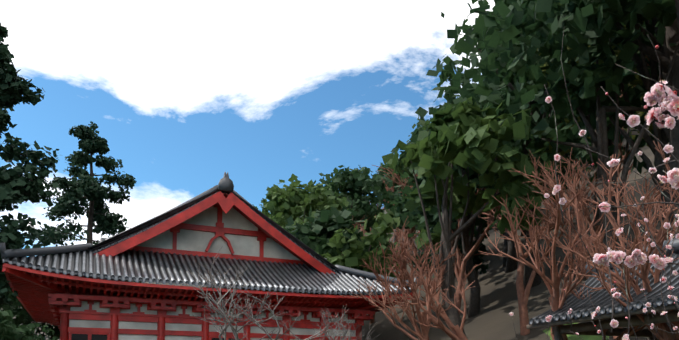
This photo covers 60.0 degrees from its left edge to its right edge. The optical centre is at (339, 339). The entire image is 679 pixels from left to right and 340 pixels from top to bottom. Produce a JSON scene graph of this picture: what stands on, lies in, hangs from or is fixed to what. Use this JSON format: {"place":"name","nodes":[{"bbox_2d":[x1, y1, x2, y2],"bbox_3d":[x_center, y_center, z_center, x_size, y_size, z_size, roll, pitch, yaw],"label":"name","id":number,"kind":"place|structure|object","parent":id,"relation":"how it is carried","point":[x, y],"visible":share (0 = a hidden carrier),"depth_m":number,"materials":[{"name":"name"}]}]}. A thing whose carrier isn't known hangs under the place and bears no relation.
{"place":"outdoors","nodes":[
{"label":"outdoors","id":0,"kind":"place"},
{"bbox_2d":[0,0,494,256],"label":"sky","id":1,"kind":"structure","parent":0,"point":[186,94],"materials":[{"name":"blue"}]},
{"bbox_2d":[1,126,668,339],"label":"hillside","id":2,"kind":"structure","parent":0,"point":[492,320],"depth_m":39.66,"materials":[{"name":"brown soil"}]},
{"bbox_2d":[0,22,59,304],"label":"cedar tree","id":3,"kind":"object","parent":2,"relation":"on","point":[16,186],"visible":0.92,"depth_m":27.36,"materials":[{"name":"green plant"}]},
{"bbox_2d":[32,121,141,324],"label":"tree","id":4,"kind":"object","parent":2,"relation":"on","point":[85,188],"visible":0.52,"depth_m":50.04,"materials":[{"name":"green plant"}]},
{"bbox_2d":[181,246,338,339],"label":"bare maple","id":5,"kind":"object","parent":2,"relation":"on","point":[224,314],"visible":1,"depth_m":11.20,"materials":[{"name":"grey plant"}]},
{"bbox_2d":[252,174,351,232],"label":"tree","id":6,"kind":"object","parent":2,"relation":"on","point":[281,205],"visible":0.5,"depth_m":60.46,"materials":[{"name":"green plant"}]},
{"bbox_2d":[290,224,372,293],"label":"tree","id":7,"kind":"object","parent":2,"relation":"on","point":[333,253],"visible":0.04,"depth_m":38.54,"materials":[{"name":"green plant"}]},
{"bbox_2d":[285,206,385,294],"bbox_3d":[-0.783,-3.969,40.138,6.322,10.806,8.130,-3,-5,35],"label":"tree","id":8,"kind":"object","parent":2,"relation":"on","point":[333,219],"visible":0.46,"depth_m":38.74,"materials":[{"name":"green plant"}]},
{"bbox_2d":[313,305,378,339],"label":"bare maple","id":9,"kind":"object","parent":2,"relation":"on","point":[343,333],"visible":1,"depth_m":13.86,"materials":[{"name":"grey plant"}]},
{"bbox_2d":[305,165,397,232],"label":"tree","id":10,"kind":"object","parent":2,"relation":"on","point":[356,183],"visible":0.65,"depth_m":68.00,"materials":[{"name":"green plant"}]},
{"bbox_2d":[345,195,361,231],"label":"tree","id":11,"kind":"object","parent":2,"relation":"on","point":[359,228],"visible":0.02,"depth_m":103.93,"materials":[{"name":"green plant"}]},
{"bbox_2d":[317,209,403,294],"bbox_3d":[0.075,-3.666,39.468,8.309,9.757,8.879,0,-4,-2],"label":"tree","id":12,"kind":"object","parent":2,"relation":"on","point":[381,234],"visible":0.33,"depth_m":36.68,"materials":[{"name":"green plant"}]},
{"bbox_2d":[352,224,413,323],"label":"bare tree","id":13,"kind":"object","parent":2,"relation":"on","point":[373,319],"visible":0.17,"depth_m":45.84,"materials":[{"name":"brown plant"}]},
{"bbox_2d":[376,163,391,194],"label":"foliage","id":14,"kind":"object","parent":2,"relation":"on","point":[381,169],"visible":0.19,"depth_m":116.78,"materials":[{"name":"green plant"}]},
{"bbox_2d":[372,169,403,245],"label":"tree","id":15,"kind":"object","parent":2,"relation":"on","point":[380,203],"visible":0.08,"depth_m":79.60,"materials":[{"name":"green plant"}]},
{"bbox_2d":[377,172,407,245],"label":"bare tree","id":16,"kind":"object","parent":2,"relation":"on","point":[393,191],"visible":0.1,"depth_m":74.62,"materials":[{"name":"brown plant"}]},
{"bbox_2d":[384,158,403,190],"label":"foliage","id":17,"kind":"object","parent":2,"relation":"on","point":[387,165],"visible":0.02,"depth_m":90.49,"materials":[{"name":"green plant"}]},
{"bbox_2d":[382,200,407,250],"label":"bare tree","id":18,"kind":"object","parent":2,"relation":"on","point":[397,230],"visible":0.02,"depth_m":72.83,"materials":[{"name":"brown plant"}]},
{"bbox_2d":[373,165,421,285],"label":"bare tree","id":19,"kind":"object","parent":2,"relation":"on","point":[401,183],"visible":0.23,"depth_m":49.48,"materials":[{"name":"brown plant"}]},
{"bbox_2d":[385,141,411,208],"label":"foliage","id":20,"kind":"object","parent":2,"relation":"on","point":[395,193],"visible":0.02,"depth_m":65.69,"materials":[{"name":"green plant"}]},
{"bbox_2d":[388,228,419,279],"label":"bare tree","id":21,"kind":"object","parent":2,"relation":"on","point":[405,262],"visible":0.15,"depth_m":55.21,"materials":[{"name":"brown plant"}]},
{"bbox_2d":[360,217,458,339],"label":"bare tree","id":22,"kind":"object","parent":2,"relation":"on","point":[422,317],"visible":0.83,"depth_m":26.04,"materials":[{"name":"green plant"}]},
{"bbox_2d":[340,232,481,339],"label":"bare tree","id":23,"kind":"object","parent":2,"relation":"on","point":[456,330],"visible":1,"depth_m":21.41,"materials":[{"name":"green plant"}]},
{"bbox_2d":[407,118,430,143],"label":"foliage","id":24,"kind":"object","parent":2,"relation":"on","point":[414,125],"depth_m":92.35,"materials":[{"name":"green plant"}]},
{"bbox_2d":[383,178,492,240],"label":"tree","id":25,"kind":"object","parent":2,"relation":"on","point":[400,210],"visible":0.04,"depth_m":49.74,"materials":[{"name":"green plant"}]},
{"bbox_2d":[409,130,488,319],"bbox_3d":[7.261,-8.401,38.266,5.513,14.349,4.958,0,-4,-2],"label":"tree","id":26,"kind":"object","parent":2,"relation":"on","point":[476,260],"visible":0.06,"depth_m":37.77,"materials":[{"name":"green plant"}]},
{"bbox_2d":[382,96,550,335],"bbox_3d":[5.670,-4.633,27.191,8.129,13.015,6.919,-4,-6,44],"label":"tree","id":27,"kind":"object","parent":2,"relation":"on","point":[457,137],"visible":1,"depth_m":26.41,"materials":[{"name":"green plant"}]},
{"bbox_2d":[451,174,500,313],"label":"bare tree","id":28,"kind":"object","parent":2,"relation":"on","point":[463,267],"visible":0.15,"depth_m":35.69,"materials":[{"name":"brown plant"}]},
{"bbox_2d":[395,121,560,284],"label":"tree","id":29,"kind":"object","parent":2,"relation":"on","point":[406,190],"visible":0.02,"depth_m":43.44,"materials":[{"name":"green plant"}]},
{"bbox_2d":[391,73,591,316],"bbox_3d":[8.910,-8.148,36.728,11.364,13.723,10.893,2,-4,-22],"label":"tree","id":30,"kind":"object","parent":2,"relation":"on","point":[449,96],"visible":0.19,"depth_m":35.58,"materials":[{"name":"green plant"}]},
{"bbox_2d":[429,57,566,272],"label":"tree","id":31,"kind":"object","parent":2,"relation":"on","point":[511,265],"depth_m":41.95,"materials":[{"name":"green plant"}]},
{"bbox_2d":[480,49,526,266],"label":"hill cedar trunk","id":32,"kind":"object","parent":2,"relation":"on","point":[505,250],"depth_m":43.77,"materials":[{"name":"brown plant"}]},
{"bbox_2d":[426,0,620,287],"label":"tree","id":33,"kind":"object","parent":2,"relation":"on","point":[447,72],"visible":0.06,"depth_m":36.48,"materials":[{"name":"green plant"}]},
{"bbox_2d":[475,173,596,335],"bbox_3d":[9.423,-4.564,30.637,7.532,9.137,6.440,-1,-4,18],"label":"tree","id":34,"kind":"object","parent":2,"relation":"on","point":[522,295],"visible":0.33,"depth_m":29.26,"materials":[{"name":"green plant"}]},
{"bbox_2d":[541,150,575,212],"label":"hill cedar trunk","id":35,"kind":"object","parent":2,"relation":"on","point":[568,154],"depth_m":49.89,"materials":[{"name":"brown plant"}]},
{"bbox_2d":[441,0,678,236],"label":"tree","id":36,"kind":"object","parent":2,"relation":"on","point":[665,52],"visible":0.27,"depth_m":25.87,"materials":[{"name":"green plant"}]},
{"bbox_2d":[453,0,678,250],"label":"tree","id":37,"kind":"object","parent":2,"relation":"on","point":[580,18],"visible":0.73,"depth_m":25.75,"materials":[{"name":"green plant"}]},
{"bbox_2d":[479,147,661,339],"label":"bare tree","id":38,"kind":"object","parent":2,"relation":"on","point":[557,300],"visible":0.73,"depth_m":15.99,"materials":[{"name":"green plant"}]},
{"bbox_2d":[539,95,609,228],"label":"tree trunk","id":39,"kind":"object","parent":2,"relation":"on","point":[540,104],"visible":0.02,"depth_m":48.65,"materials":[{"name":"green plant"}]},
{"bbox_2d":[543,323,608,339],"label":"moss lawn","id":40,"kind":"structure","parent":2,"relation":"on","point":[584,337],"depth_m":25.49,"materials":[{"name":"green plant"}]},
{"bbox_2d":[528,3,645,232],"bbox_3d":[14.654,-11.883,32.857,8.185,17.056,8.948,-1,-4,20],"label":"tree","id":41,"kind":"object","parent":2,"relation":"on","point":[562,153],"visible":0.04,"depth_m":32.57,"materials":[{"name":"green plant"}]},
{"bbox_2d":[502,150,678,339],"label":"bare tree","id":42,"kind":"object","parent":2,"relation":"on","point":[581,204],"visible":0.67,"depth_m":23.26,"materials":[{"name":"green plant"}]},
{"bbox_2d":[509,31,678,339],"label":"plum tree branches","id":43,"kind":"object","parent":2,"relation":"on","point":[660,91],"visible":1,"depth_m":1.33,"materials":[{"name":"pink plant"}]},
{"bbox_2d":[561,132,639,253],"bbox_3d":[13.415,-6.018,29.982,3.726,7.617,7.395,-2,-4,25],"label":"bare tree","id":44,"kind":"object","parent":2,"relation":"on","point":[619,170],"visible":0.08,"depth_m":29.32,"materials":[{"name":"brown plant"}]},
{"bbox_2d":[534,0,677,238],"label":"tree","id":45,"kind":"object","parent":2,"relation":"on","point":[588,80],"visible":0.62,"depth_m":25.38,"materials":[{"name":"green plant"}]},
{"bbox_2d":[542,152,678,339],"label":"bare tree","id":46,"kind":"object","parent":2,"relation":"on","point":[599,246],"visible":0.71,"depth_m":13.89,"materials":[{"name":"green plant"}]},
{"bbox_2d":[621,23,652,146],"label":"tree trunk","id":47,"kind":"object","parent":2,"relation":"on","point":[636,82],"visible":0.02,"depth_m":36.81,"materials":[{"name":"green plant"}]},
{"bbox_2d":[599,139,678,239],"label":"bare tree","id":48,"kind":"object","parent":2,"relation":"on","point":[640,212],"visible":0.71,"depth_m":18.18,"materials":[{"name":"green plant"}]},
{"bbox_2d":[635,53,668,113],"bbox_3d":[21.021,-12.780,29.385,11.431,14.180,10.502,4,-5,-43],"label":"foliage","id":49,"kind":"object","parent":2,"relation":"on","point":[638,54],"depth_m":29.66,"materials":[{"name":"green plant"}]},
{"label":"ground","id":50,"kind":"structure","parent":0,"visible":0},
{"bbox_2d":[0,245,45,335],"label":"tree","id":51,"kind":"object","parent":50,"relation":"on","point":[23,314],"visible":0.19,"depth_m":41.67,"materials":[{"name":"green plant"}]},
{"bbox_2d":[0,309,55,339],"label":"shrub","id":52,"kind":"object","parent":50,"relation":"on","point":[11,331],"visible":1,"depth_m":21.63,"materials":[{"name":"green plant"}]},
{"bbox_2d":[0,289,59,339],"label":"tree","id":53,"kind":"object","parent":50,"relation":"on","point":[30,320],"visible":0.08,"depth_m":43.85,"materials":[{"name":"green plant"}]},
{"bbox_2d":[48,191,374,339],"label":"temple hall","id":54,"kind":"structure","parent":50,"relation":"on","point":[211,226],"depth_m":31.55,"materials":[{"name":"red wood"}]},
{"bbox_2d":[2,263,412,325],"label":"roof eaves","id":55,"kind":"object","parent":54,"relation":"attached to","point":[33,288],"visible":0.65,"depth_m":28.68,"materials":[{"name":"red wood"}]},
{"bbox_2d":[0,172,418,295],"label":"temple roof","id":56,"kind":"structure","parent":54,"relation":"on","point":[85,261],"depth_m":30.35,"materials":[{"name":"grey tile"}]},
{"bbox_2d":[206,286,306,293],"bbox_3d":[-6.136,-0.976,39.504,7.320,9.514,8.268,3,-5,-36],"label":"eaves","id":57,"kind":"object","parent":54,"relation":"attached to","point":[259,290],"visible":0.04,"depth_m":38.20,"materials":[{"name":"red wood"}]},
{"bbox_2d":[526,238,678,339],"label":"pavilion","id":58,"kind":"structure","parent":50,"relation":"on","point":[583,310],"depth_m":14.91,"materials":[{"name":"tile"}]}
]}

